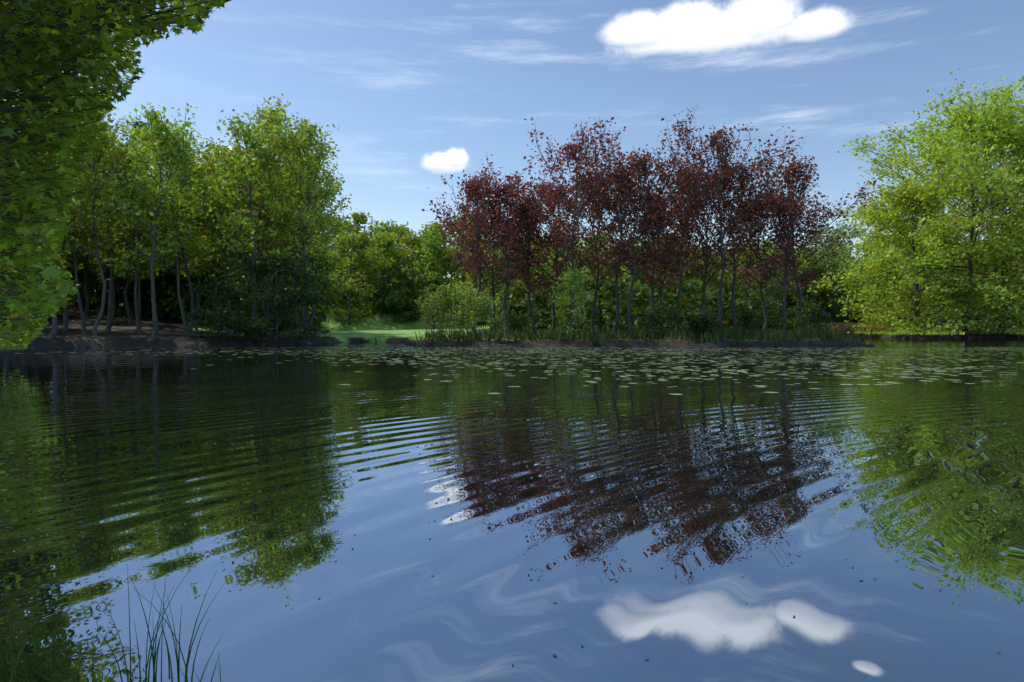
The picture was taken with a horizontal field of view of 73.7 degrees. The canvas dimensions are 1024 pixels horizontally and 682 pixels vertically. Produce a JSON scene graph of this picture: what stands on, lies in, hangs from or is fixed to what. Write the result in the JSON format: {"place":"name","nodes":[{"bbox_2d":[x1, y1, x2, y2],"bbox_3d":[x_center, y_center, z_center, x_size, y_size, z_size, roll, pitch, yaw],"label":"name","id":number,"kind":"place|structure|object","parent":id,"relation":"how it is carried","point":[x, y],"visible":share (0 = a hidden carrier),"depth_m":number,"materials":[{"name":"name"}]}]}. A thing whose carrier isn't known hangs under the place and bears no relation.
{"place":"outdoors","nodes":[
{"label":"outdoors","id":0,"kind":"place"},
{"bbox_2d":[0,336,1023,681],"bbox_3d":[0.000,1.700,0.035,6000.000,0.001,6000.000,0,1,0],"label":"pond water","id":1,"kind":"structure","parent":0,"point":[142,468],"depth_m":6.22,"materials":[{"name":"blue liquid"}]},
{"bbox_2d":[42,346,1023,394],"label":"lily pads","id":2,"kind":"object","parent":1,"relation":"on","point":[743,371],"visible":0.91,"depth_m":33.33,"materials":[{"name":"green plant"}]},
{"bbox_2d":[803,322,932,335],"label":"reeds","id":3,"kind":"object","parent":1,"relation":"on","point":[844,327],"visible":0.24,"depth_m":126.88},
{"bbox_2d":[5,0,1023,282],"label":"sky","id":4,"kind":"structure","parent":0,"point":[417,92],"materials":[{"name":"blue"}]},
{"bbox_2d":[10,300,1023,347],"bbox_3d":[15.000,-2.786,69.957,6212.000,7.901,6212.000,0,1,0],"label":"terrain","id":5,"kind":"structure","parent":0,"point":[171,333],"depth_m":66.05,"materials":[{"name":"green plant"}]},
{"bbox_2d":[0,54,136,350],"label":"maple tree","id":6,"kind":"object","parent":5,"relation":"on","point":[36,336],"visible":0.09,"depth_m":25.27,"materials":[{"name":"green plant"}]},
{"bbox_2d":[34,99,109,338],"bbox_3d":[-37.214,-10.073,56.510,8.050,21.118,6.707,1,1,33],"label":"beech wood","id":7,"kind":"object","parent":5,"relation":"on","point":[74,205],"visible":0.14,"depth_m":56.37,"materials":[{"name":"green plant"}]},
{"bbox_2d":[57,175,106,316],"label":"tree","id":8,"kind":"object","parent":5,"relation":"on","point":[83,262],"visible":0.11,"depth_m":78.72,"materials":[{"name":"green plant"}]},
{"bbox_2d":[56,98,120,334],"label":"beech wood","id":9,"kind":"object","parent":5,"relation":"on","point":[101,194],"visible":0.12,"depth_m":60.16,"materials":[{"name":"green plant"}]},
{"bbox_2d":[65,259,116,308],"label":"understory tree","id":10,"kind":"object","parent":5,"relation":"on","point":[76,302],"visible":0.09,"depth_m":87.51,"materials":[{"name":"green plant"}]},
{"bbox_2d":[57,94,147,335],"bbox_3d":[-35.999,-11.028,58.711,8.287,22.627,7.768,-1,1,-29],"label":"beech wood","id":11,"kind":"object","parent":5,"relation":"on","point":[93,237],"visible":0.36,"depth_m":58.78,"materials":[{"name":"green plant"}]},
{"bbox_2d":[76,123,143,331],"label":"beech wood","id":12,"kind":"object","parent":5,"relation":"on","point":[109,322],"visible":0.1,"depth_m":66.14,"materials":[{"name":"green plant"}]},
{"bbox_2d":[76,260,144,314],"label":"understory tree","id":13,"kind":"object","parent":5,"relation":"on","point":[96,283],"visible":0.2,"depth_m":83.07,"materials":[{"name":"green plant"}]},
{"bbox_2d":[0,565,223,681],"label":"rushes","id":14,"kind":"object","parent":5,"relation":"on","point":[152,655],"depth_m":3.12,"materials":[{"name":"green plant"}]},
{"bbox_2d":[71,133,154,329],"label":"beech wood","id":15,"kind":"object","parent":5,"relation":"on","point":[113,296],"visible":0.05,"depth_m":69.12,"materials":[{"name":"green plant"}]},
{"bbox_2d":[0,0,230,349],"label":"maple tree","id":16,"kind":"object","parent":5,"relation":"on","point":[26,49],"visible":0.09,"depth_m":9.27,"materials":[{"name":"green plant"}]},
{"bbox_2d":[66,171,169,324],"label":"tree","id":17,"kind":"object","parent":5,"relation":"on","point":[129,280],"visible":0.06,"depth_m":73.02,"materials":[{"name":"green plant"}]},
{"bbox_2d":[91,136,171,334],"bbox_3d":[-35.166,-9.281,63.459,7.512,18.832,7.285,0,1,0],"label":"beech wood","id":18,"kind":"object","parent":5,"relation":"on","point":[119,263],"visible":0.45,"depth_m":62.94,"materials":[{"name":"green plant"}]},
{"bbox_2d":[94,120,175,328],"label":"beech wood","id":19,"kind":"object","parent":5,"relation":"on","point":[138,230],"visible":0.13,"depth_m":70.17,"materials":[{"name":"green plant"}]},
{"bbox_2d":[100,252,177,317],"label":"bush","id":20,"kind":"object","parent":5,"relation":"on","point":[122,308],"visible":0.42,"depth_m":81.22,"materials":[{"name":"green plant"}]},
{"bbox_2d":[96,102,217,341],"bbox_3d":[-29.689,-9.975,57.088,8.049,20.857,8.610,-1,2,-42],"label":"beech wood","id":21,"kind":"object","parent":5,"relation":"on","point":[158,126],"visible":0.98,"depth_m":57.03,"materials":[{"name":"green plant"}]},
{"bbox_2d":[131,266,194,319],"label":"bush","id":22,"kind":"object","parent":5,"relation":"on","point":[164,314],"visible":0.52,"depth_m":83.41,"materials":[{"name":"green plant"}]},
{"bbox_2d":[132,137,208,332],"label":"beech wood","id":23,"kind":"object","parent":5,"relation":"on","point":[190,328],"visible":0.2,"depth_m":67.42,"materials":[{"name":"green plant"}]},
{"bbox_2d":[130,125,227,336],"bbox_3d":[-29.629,-9.303,60.644,8.083,19.163,8.626,-1,1,-35],"label":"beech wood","id":24,"kind":"object","parent":5,"relation":"on","point":[203,197],"visible":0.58,"depth_m":60.19,"materials":[{"name":"green plant"}]},
{"bbox_2d":[145,211,223,319],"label":"tree","id":25,"kind":"object","parent":5,"relation":"on","point":[172,302],"visible":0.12,"depth_m":82.39,"materials":[{"name":"green plant"}]},
{"bbox_2d":[155,153,222,330],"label":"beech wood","id":26,"kind":"object","parent":5,"relation":"on","point":[199,269],"visible":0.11,"depth_m":71.59,"materials":[{"name":"green plant"}]},
{"bbox_2d":[150,172,238,327],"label":"tree","id":27,"kind":"object","parent":5,"relation":"on","point":[207,268],"visible":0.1,"depth_m":76.32,"materials":[{"name":"green plant"}]},
{"bbox_2d":[180,137,249,334],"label":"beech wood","id":28,"kind":"object","parent":5,"relation":"on","point":[203,160],"visible":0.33,"depth_m":68.29,"materials":[{"name":"green plant"}]},
{"bbox_2d":[185,265,249,325],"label":"bush","id":29,"kind":"object","parent":5,"relation":"on","point":[204,299],"visible":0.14,"depth_m":83.10,"materials":[{"name":"green plant"}]},
{"bbox_2d":[177,274,267,338],"bbox_3d":[-25.267,-2.671,59.663,7.868,6.246,8.398,0,1,0],"label":"dark bush","id":30,"kind":"object","parent":5,"relation":"on","point":[218,294],"visible":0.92,"depth_m":58.81,"materials":[{"name":"green plant"}]},
{"bbox_2d":[180,140,277,334],"bbox_3d":[-26.202,-9.393,65.381,7.147,18.999,9.512,1,2,44],"label":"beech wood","id":31,"kind":"object","parent":5,"relation":"on","point":[224,230],"visible":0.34,"depth_m":64.68,"materials":[{"name":"green plant"}]},
{"bbox_2d":[203,174,275,332],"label":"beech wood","id":32,"kind":"object","parent":5,"relation":"on","point":[221,264],"visible":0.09,"depth_m":73.74,"materials":[{"name":"green plant"}]},
{"bbox_2d":[202,102,303,329],"bbox_3d":[-22.383,-10.165,60.798,8.185,20.864,8.783,0,1,0],"label":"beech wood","id":33,"kind":"object","parent":5,"relation":"on","point":[249,137],"visible":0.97,"depth_m":59.82,"materials":[{"name":"green plant"}]},
{"bbox_2d":[206,94,308,334],"bbox_3d":[-22.948,-11.251,63.587,9.145,22.625,7.690,0,1,23],"label":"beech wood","id":34,"kind":"object","parent":5,"relation":"on","point":[270,119],"visible":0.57,"depth_m":62.45,"materials":[{"name":"green plant"}]},
{"bbox_2d":[235,147,302,335],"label":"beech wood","id":35,"kind":"object","parent":5,"relation":"on","point":[265,250],"visible":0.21,"depth_m":67.93,"materials":[{"name":"green plant"}]},
{"bbox_2d":[210,241,344,344],"bbox_3d":[-21.202,-3.926,62.219,12.367,9.379,12.240,0,1,0],"label":"dark bush","id":36,"kind":"object","parent":5,"relation":"on","point":[285,269],"visible":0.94,"depth_m":60.93,"materials":[{"name":"green plant"}]},
{"bbox_2d":[260,274,329,332],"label":"bush","id":37,"kind":"object","parent":5,"relation":"on","point":[291,324],"visible":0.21,"depth_m":85.68,"materials":[{"name":"green plant"}]},
{"bbox_2d":[261,116,346,341],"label":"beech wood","id":38,"kind":"object","parent":5,"relation":"on","point":[308,135],"visible":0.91,"depth_m":65.48,"materials":[{"name":"green plant"}]},
{"bbox_2d":[268,209,342,330],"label":"tree","id":39,"kind":"object","parent":5,"relation":"on","point":[323,257],"visible":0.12,"depth_m":89.13,"materials":[{"name":"green plant"}]},
{"bbox_2d":[275,123,340,335],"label":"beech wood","id":40,"kind":"object","parent":5,"relation":"on","point":[314,250],"visible":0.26,"depth_m":69.56,"materials":[{"name":"green plant"}]},
{"bbox_2d":[280,144,351,334],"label":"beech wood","id":41,"kind":"object","parent":5,"relation":"on","point":[329,179],"visible":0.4,"depth_m":74.39,"materials":[{"name":"green plant"}]},
{"bbox_2d":[317,216,352,306],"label":"tree","id":42,"kind":"object","parent":5,"relation":"on","point":[332,299],"visible":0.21,"depth_m":148.55,"materials":[{"name":"green plant"}]},
{"bbox_2d":[334,210,373,305],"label":"tree","id":43,"kind":"object","parent":5,"relation":"on","point":[357,217],"visible":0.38,"depth_m":147.86,"materials":[{"name":"green plant"}]},
{"bbox_2d":[325,231,383,324],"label":"tree","id":44,"kind":"object","parent":5,"relation":"on","point":[352,242],"visible":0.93,"depth_m":140.59,"materials":[{"name":"green plant"}]},
{"bbox_2d":[358,283,394,314],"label":"bush","id":45,"kind":"object","parent":5,"relation":"on","point":[377,302],"visible":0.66,"depth_m":143.37,"materials":[{"name":"green plant"}]},
{"bbox_2d":[356,230,406,317],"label":"tree","id":46,"kind":"object","parent":5,"relation":"on","point":[387,241],"visible":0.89,"depth_m":142.95,"materials":[{"name":"green plant"}]},
{"bbox_2d":[359,218,407,293],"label":"tree","id":47,"kind":"object","parent":5,"relation":"on","point":[375,228],"visible":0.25,"depth_m":152.43,"materials":[{"name":"green plant"}]},
{"bbox_2d":[385,286,420,321],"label":"bush","id":48,"kind":"object","parent":5,"relation":"on","point":[397,303],"visible":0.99,"depth_m":140.72,"materials":[{"name":"green plant"}]},
{"bbox_2d":[388,230,430,309],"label":"tree","id":49,"kind":"object","parent":5,"relation":"on","point":[413,239],"visible":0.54,"depth_m":145.74,"materials":[{"name":"green plant"}]},
{"bbox_2d":[403,221,454,317],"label":"tree","id":50,"kind":"object","parent":5,"relation":"on","point":[430,244],"visible":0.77,"depth_m":140.26,"materials":[{"name":"green plant"}]},
{"bbox_2d":[412,292,455,339],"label":"bush","id":51,"kind":"object","parent":5,"relation":"on","point":[429,309],"visible":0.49,"depth_m":65.02,"materials":[{"name":"green plant"}]},
{"bbox_2d":[415,280,464,340],"bbox_3d":[-6.297,-2.453,61.692,4.595,6.612,4.982,0,1,0],"label":"bush","id":52,"kind":"object","parent":5,"relation":"on","point":[444,294],"visible":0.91,"depth_m":61.64,"materials":[{"name":"green plant"}]},
{"bbox_2d":[427,243,482,324],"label":"tree","id":53,"kind":"object","parent":5,"relation":"on","point":[445,273],"visible":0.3,"depth_m":139.86,"materials":[{"name":"green plant"}]},
{"bbox_2d":[439,281,493,339],"bbox_3d":[-3.884,-2.432,60.164,4.222,5.585,5.002,1,1,24],"label":"bush","id":54,"kind":"object","parent":5,"relation":"on","point":[467,300],"visible":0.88,"depth_m":59.83,"materials":[{"name":"green plant"}]},
{"bbox_2d":[421,154,541,338],"bbox_3d":[-2.629,-8.568,64.427,11.533,17.469,10.873,0,1,0],"label":"copper beech tree","id":55,"kind":"object","parent":5,"relation":"on","point":[472,186],"visible":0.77,"depth_m":63.59,"materials":[{"name":"red plant"}]},
{"bbox_2d":[463,291,508,341],"bbox_3d":[-2.289,-1.987,59.770,4.137,4.775,3.356,0,1,0],"label":"bush","id":56,"kind":"object","parent":5,"relation":"on","point":[479,311],"visible":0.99,"depth_m":59.42,"materials":[{"name":"green plant"}]},
{"bbox_2d":[437,199,543,328],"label":"copper beech tree","id":57,"kind":"object","parent":5,"relation":"on","point":[474,276],"visible":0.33,"depth_m":68.22,"materials":[{"name":"red plant"}]},
{"bbox_2d":[473,249,519,324],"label":"tree","id":58,"kind":"object","parent":5,"relation":"on","point":[499,293],"visible":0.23,"depth_m":125.29,"materials":[{"name":"green plant"}]},
{"bbox_2d":[454,155,557,338],"bbox_3d":[-0.286,-8.154,63.307,10.456,16.791,11.637,0,1,0],"label":"copper beech tree","id":59,"kind":"object","parent":5,"relation":"on","point":[515,193],"visible":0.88,"depth_m":62.72,"materials":[{"name":"red plant"}]},
{"bbox_2d":[29,327,1019,348],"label":"shore fringe grass","id":60,"kind":"structure","parent":5,"relation":"on","point":[762,334],"depth_m":59.84,"materials":[{"name":"green plant"}]},
{"bbox_2d":[498,246,560,322],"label":"tree","id":61,"kind":"object","parent":5,"relation":"on","point":[541,270],"visible":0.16,"depth_m":121.45,"materials":[{"name":"green plant"}]},
{"bbox_2d":[479,194,582,339],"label":"copper beech tree","id":62,"kind":"object","parent":5,"relation":"on","point":[523,263],"visible":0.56,"depth_m":65.16,"materials":[{"name":"red plant"}]},
{"bbox_2d":[515,284,551,329],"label":"bush","id":63,"kind":"object","parent":5,"relation":"on","point":[538,299],"visible":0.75,"depth_m":107.81,"materials":[{"name":"green plant"}]},
{"bbox_2d":[521,169,613,332],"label":"copper beech tree","id":64,"kind":"object","parent":5,"relation":"on","point":[556,276],"visible":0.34,"depth_m":70.72,"materials":[{"name":"red plant"}]},
{"bbox_2d":[536,292,602,333],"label":"bush","id":65,"kind":"object","parent":5,"relation":"on","point":[586,304],"visible":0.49,"depth_m":90.41,"materials":[{"name":"green plant"}]},
{"bbox_2d":[550,267,594,338],"bbox_3d":[5.151,-3.042,58.336,3.945,6.459,3.482,0,1,0],"label":"bush","id":66,"kind":"object","parent":5,"relation":"on","point":[575,278],"visible":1,"depth_m":58.35,"materials":[{"name":"green plant"}]},
{"bbox_2d":[515,117,634,338],"bbox_3d":[5.574,-10.116,62.306,11.349,20.493,11.544,1,1,32],"label":"copper beech tree","id":67,"kind":"object","parent":5,"relation":"on","point":[574,150],"visible":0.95,"depth_m":61.87,"materials":[{"name":"red plant"}]},
{"bbox_2d":[551,239,615,293],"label":"tree","id":68,"kind":"object","parent":5,"relation":"on","point":[590,281],"visible":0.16,"depth_m":121.85,"materials":[{"name":"green plant"}]},
{"bbox_2d":[557,287,610,332],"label":"bush","id":69,"kind":"object","parent":5,"relation":"on","point":[597,318],"visible":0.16,"depth_m":98.29,"materials":[{"name":"green plant"}]},
{"bbox_2d":[548,163,645,337],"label":"copper beech tree","id":70,"kind":"object","parent":5,"relation":"on","point":[597,279],"visible":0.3,"depth_m":68.67,"materials":[{"name":"red plant"}]},
{"bbox_2d":[589,276,639,332],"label":"bush","id":71,"kind":"object","parent":5,"relation":"on","point":[609,288],"visible":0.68,"depth_m":99.75,"materials":[{"name":"green plant"}]},
{"bbox_2d":[565,139,676,338],"bbox_3d":[10.122,-9.117,64.528,10.540,18.193,9.652,0,1,0],"label":"copper beech tree","id":72,"kind":"object","parent":5,"relation":"on","point":[630,218],"visible":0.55,"depth_m":63.64,"materials":[{"name":"red plant"}]},
{"bbox_2d":[572,132,693,339],"bbox_3d":[10.711,-9.004,61.351,10.661,18.583,11.276,0,1,0],"label":"copper beech tree","id":73,"kind":"object","parent":5,"relation":"on","point":[639,165],"visible":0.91,"depth_m":61.04,"materials":[{"name":"red plant"}]},
{"bbox_2d":[606,280,665,332],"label":"bush","id":74,"kind":"object","parent":5,"relation":"on","point":[641,303],"visible":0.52,"depth_m":102.55,"materials":[{"name":"green plant"}]},
{"bbox_2d":[602,181,702,325],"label":"copper beech tree","id":75,"kind":"object","parent":5,"relation":"on","point":[651,277],"visible":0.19,"depth_m":70.38,"materials":[{"name":"red plant"}]},
{"bbox_2d":[643,303,672,338],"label":"island bush","id":76,"kind":"object","parent":5,"relation":"on","point":[660,310],"visible":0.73,"depth_m":59.38,"materials":[{"name":"green plant"}]},
{"bbox_2d":[620,187,708,334],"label":"copper beech tree","id":77,"kind":"object","parent":5,"relation":"on","point":[659,280],"visible":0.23,"depth_m":71.91,"materials":[{"name":"red plant"}]},
{"bbox_2d":[654,301,689,338],"bbox_3d":[13.632,-1.637,58.843,3.131,3.566,2.732,0,1,0],"label":"island bush","id":78,"kind":"object","parent":5,"relation":"on","point":[670,324],"visible":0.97,"depth_m":58.48,"materials":[{"name":"green plant"}]},
{"bbox_2d":[619,158,739,338],"bbox_3d":[15.214,-8.474,64.619,10.253,17.184,11.537,0,1,0],"label":"copper beech tree","id":79,"kind":"object","parent":5,"relation":"on","point":[693,197],"visible":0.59,"depth_m":63.08,"materials":[{"name":"red plant"}]},
{"bbox_2d":[657,276,715,333],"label":"bush","id":80,"kind":"object","parent":5,"relation":"on","point":[689,287],"visible":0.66,"depth_m":102.81,"materials":[{"name":"green plant"}]},
{"bbox_2d":[661,158,754,315],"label":"copper beech tree","id":81,"kind":"object","parent":5,"relation":"on","point":[703,254],"visible":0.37,"depth_m":66.80,"materials":[{"name":"red plant"}]},
{"bbox_2d":[682,246,735,319],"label":"tree","id":82,"kind":"object","parent":5,"relation":"on","point":[712,281],"visible":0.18,"depth_m":124.78,"materials":[{"name":"green plant"}]},
{"bbox_2d":[687,287,740,331],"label":"bush","id":83,"kind":"object","parent":5,"relation":"on","point":[728,318],"visible":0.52,"depth_m":111.39,"materials":[{"name":"green plant"}]},
{"bbox_2d":[656,105,802,335],"bbox_3d":[19.326,-10.274,61.950,12.947,20.822,11.220,0,1,0],"label":"copper beech tree","id":84,"kind":"object","parent":5,"relation":"on","point":[719,148],"visible":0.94,"depth_m":61.56,"materials":[{"name":"red plant"}]},
{"bbox_2d":[689,150,783,328],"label":"copper beech tree","id":85,"kind":"object","parent":5,"relation":"on","point":[755,213],"visible":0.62,"depth_m":65.75,"materials":[{"name":"red plant"}]},
{"bbox_2d":[725,304,763,336],"bbox_3d":[20.763,-1.595,60.702,2.687,3.402,2.942,-1,2,-42],"label":"island bush","id":86,"kind":"object","parent":5,"relation":"on","point":[744,316],"visible":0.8,"depth_m":60.73,"materials":[{"name":"green plant"}]},
{"bbox_2d":[710,238,780,327],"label":"tree","id":87,"kind":"object","parent":5,"relation":"on","point":[760,313],"visible":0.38,"depth_m":125.86,"materials":[{"name":"green plant"}]},
{"bbox_2d":[715,254,793,328],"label":"willow tree","id":88,"kind":"object","parent":5,"relation":"on","point":[765,295],"visible":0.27,"depth_m":126.31,"materials":[{"name":"green plant"}]},
{"bbox_2d":[717,185,816,330],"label":"copper beech tree","id":89,"kind":"object","parent":5,"relation":"on","point":[758,274],"visible":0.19,"depth_m":71.03,"materials":[{"name":"red plant"}]},
{"bbox_2d":[743,243,824,330],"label":"tree","id":90,"kind":"object","parent":5,"relation":"on","point":[778,323],"visible":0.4,"depth_m":131.78,"materials":[{"name":"green plant"}]},
{"bbox_2d":[726,145,876,331],"bbox_3d":[25.932,-9.117,64.164,10.282,18.629,12.496,-1,1,-27],"label":"copper beech tree","id":91,"kind":"object","parent":5,"relation":"on","point":[789,177],"visible":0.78,"depth_m":63.42,"materials":[{"name":"red plant"}]},
{"bbox_2d":[753,189,852,327],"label":"copper beech tree","id":92,"kind":"object","parent":5,"relation":"on","point":[823,207],"visible":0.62,"depth_m":66.85,"materials":[{"name":"red plant"}]},
{"bbox_2d":[781,245,828,323],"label":"tree","id":93,"kind":"object","parent":5,"relation":"on","point":[804,265],"visible":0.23,"depth_m":135.95,"materials":[{"name":"green plant"}]},
{"bbox_2d":[806,305,836,337],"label":"island bush","id":94,"kind":"object","parent":5,"relation":"on","point":[821,315],"visible":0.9,"depth_m":62.37,"materials":[{"name":"green plant"}]},
{"bbox_2d":[786,222,873,323],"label":"tree","id":95,"kind":"object","parent":5,"relation":"on","point":[831,301],"visible":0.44,"depth_m":134.62,"materials":[{"name":"green plant"}]},
{"bbox_2d":[806,259,863,323],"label":"tree","id":96,"kind":"object","parent":5,"relation":"on","point":[839,294],"visible":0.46,"depth_m":135.93,"materials":[{"name":"green plant"}]},
{"bbox_2d":[809,220,884,322],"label":"tree","id":97,"kind":"object","parent":5,"relation":"on","point":[848,237],"visible":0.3,"depth_m":138.37,"materials":[{"name":"green plant"}]},
{"bbox_2d":[807,166,1002,337],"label":"beech tree","id":98,"kind":"object","parent":5,"relation":"on","point":[909,194],"visible":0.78,"depth_m":97.64,"materials":[{"name":"green plant"}]},
{"bbox_2d":[821,137,1023,332],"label":"beech tree","id":99,"kind":"object","parent":5,"relation":"on","point":[916,180],"visible":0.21,"depth_m":111.80,"materials":[{"name":"green plant"}]},
{"bbox_2d":[829,76,1023,338],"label":"beech tree","id":100,"kind":"object","parent":5,"relation":"on","point":[959,134],"visible":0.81,"depth_m":93.15,"materials":[{"name":"green plant"}]},
{"bbox_2d":[838,176,1018,331],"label":"beech tree","id":101,"kind":"object","parent":5,"relation":"on","point":[966,202],"visible":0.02,"depth_m":120.75,"materials":[{"name":"green plant"}]},
{"bbox_2d":[858,68,1023,337],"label":"beech tree","id":102,"kind":"object","parent":5,"relation":"on","point":[994,324],"visible":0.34,"depth_m":97.03,"materials":[{"name":"green plant"}]},
{"bbox_2d":[900,142,1023,328],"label":"beech tree","id":103,"kind":"object","parent":5,"relation":"on","point":[949,204],"visible":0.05,"depth_m":112.17,"materials":[{"name":"green plant"}]},
{"bbox_2d":[930,92,1023,333],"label":"beech tree","id":104,"kind":"object","parent":5,"relation":"on","point":[991,246],"visible":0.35,"depth_m":96.31,"materials":[{"name":"green plant"}]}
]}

